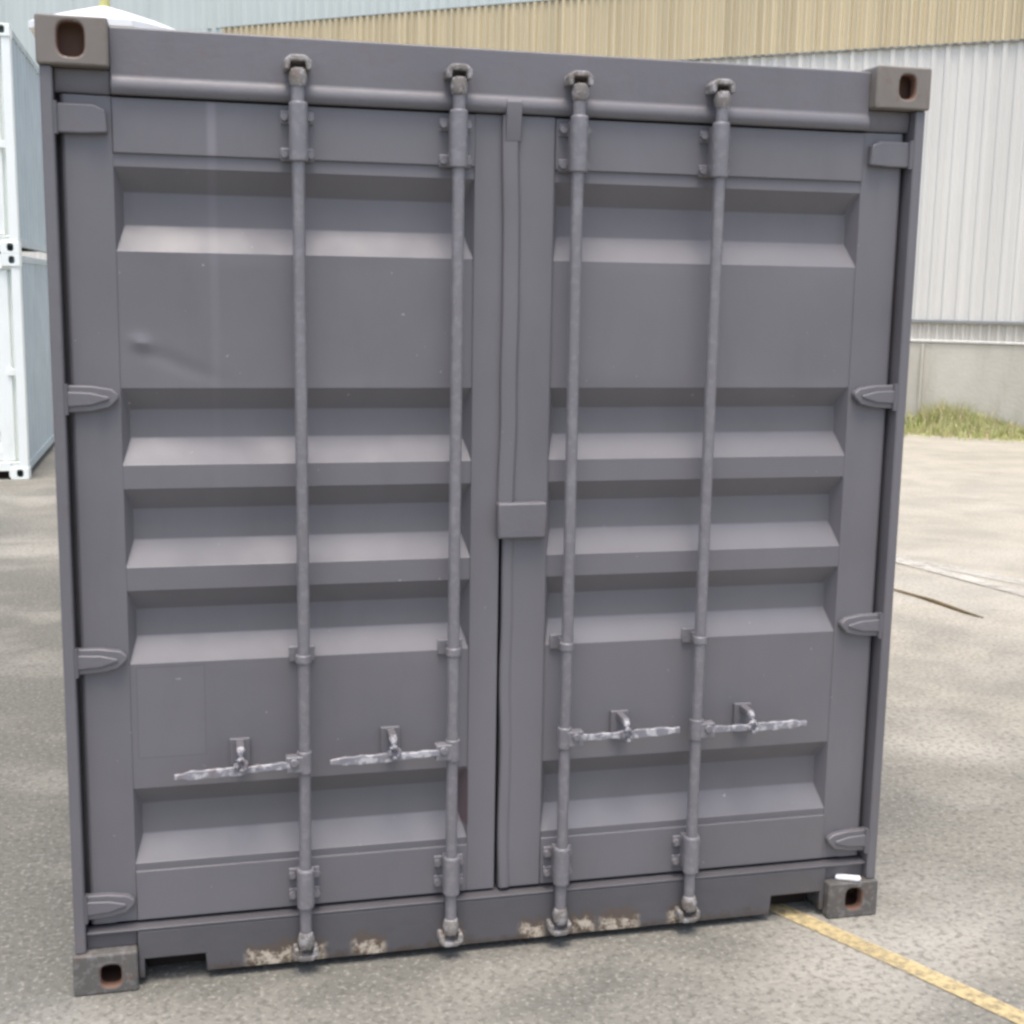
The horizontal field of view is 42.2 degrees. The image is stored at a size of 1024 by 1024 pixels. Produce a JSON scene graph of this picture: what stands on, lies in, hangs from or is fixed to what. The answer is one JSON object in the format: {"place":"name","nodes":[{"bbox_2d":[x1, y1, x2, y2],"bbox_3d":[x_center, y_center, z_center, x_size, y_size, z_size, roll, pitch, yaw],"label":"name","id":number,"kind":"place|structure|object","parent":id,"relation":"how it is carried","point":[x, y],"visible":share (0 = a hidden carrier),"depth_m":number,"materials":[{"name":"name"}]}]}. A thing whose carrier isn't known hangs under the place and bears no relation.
{"place":"outdoors","nodes":[
{"label":"outdoors","id":0,"kind":"place"},
{"bbox_2d":[0,433,1023,1023],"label":"ground","id":1,"kind":"structure","parent":0,"point":[950,863],"depth_m":4.31,"materials":[{"name":"concrete"}]},
{"bbox_2d":[0,254,53,479],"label":"shipping container","id":2,"kind":"object","parent":1,"relation":"on","point":[26,424],"visible":0.69,"depth_m":13.16,"materials":[{"name":"white metal"}]},
{"bbox_2d":[0,270,15,460],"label":"door","id":3,"kind":"structure","parent":2,"relation":"in","point":[7,420],"depth_m":13.02,"materials":[{"name":"white paint"}]},
{"bbox_2d":[0,23,46,253],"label":"shipping container","id":4,"kind":"object","parent":2,"relation":"on","point":[22,217],"visible":0.55,"depth_m":13.18,"materials":[{"name":"white metal"}]},
{"bbox_2d":[0,110,5,234],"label":"door","id":5,"kind":"structure","parent":4,"relation":"in","point":[2,142],"depth_m":12.73,"materials":[{"name":"white paint"}]},
{"bbox_2d":[28,0,174,36],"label":"tent","id":6,"kind":"object","parent":1,"relation":"on","point":[115,17],"visible":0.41,"depth_m":10.25,"materials":[{"name":"white fabric"}]},
{"bbox_2d":[34,13,931,995],"bbox_3d":[-0.704,-0.462,6.609,2.438,2.591,6.100,-1,10,-13],"label":"shipping container","id":7,"kind":"object","parent":1,"relation":"on","point":[478,479],"visible":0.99,"depth_m":3.74,"materials":[{"name":"grey metal"}]},
{"bbox_2d":[53,67,502,950],"bbox_3d":[-0.603,0.050,3.619,1.174,2.412,0.153,-1,10,-13],"label":"door","id":8,"kind":"structure","parent":7,"relation":"in","point":[282,397],"depth_m":3.63,"materials":[{"name":"grey paint"}]},
{"bbox_2d":[494,83,913,924],"bbox_3d":[0.555,0.023,3.897,1.232,2.412,0.153,-1,10,-13],"label":"door","id":9,"kind":"structure","parent":7,"relation":"in","point":[695,394],"depth_m":3.91,"materials":[{"name":"grey paint"}]},
{"bbox_2d":[835,874,860,880],"bbox_3d":[1.064,1.158,4.203,0.080,0.012,0.025,2,10,8],"label":"plastic strip","id":10,"kind":"object","parent":7,"relation":"on","point":[847,877],"visible":1,"depth_m":4.20,"materials":[{"name":"white plastic"}]},
{"bbox_2d":[0,0,1023,427],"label":"warehouse","id":11,"kind":"structure","parent":1,"relation":"on","point":[966,340],"depth_m":19.21,"materials":[{"name":"metal"}]},
{"bbox_2d":[769,903,1023,1023],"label":"yellow line","id":12,"kind":"object","parent":1,"relation":"on","point":[1006,1010],"visible":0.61,"depth_m":3.91,"materials":[{"name":"paint"}]},
{"bbox_2d":[894,589,983,617],"bbox_3d":[2.720,0.578,8.516,0.041,0.026,0.858,-3,10,-25],"label":"stick","id":13,"kind":"object","parent":1,"relation":"on","point":[939,603],"visible":0.91,"depth_m":8.48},
{"bbox_2d":[896,557,1023,595],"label":"white line","id":14,"kind":"object","parent":1,"relation":"on","point":[963,577],"visible":0.5,"depth_m":9.29,"materials":[{"name":"paint"}]},
{"bbox_2d":[896,555,1023,584],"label":"white line","id":15,"kind":"object","parent":1,"relation":"on","point":[981,574],"visible":0.5,"depth_m":9.51,"materials":[{"name":"paint"}]},
{"bbox_2d":[904,398,1023,442],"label":"grass","id":16,"kind":"structure","parent":0,"point":[942,422],"depth_m":18.90,"materials":[{"name":"plant"}]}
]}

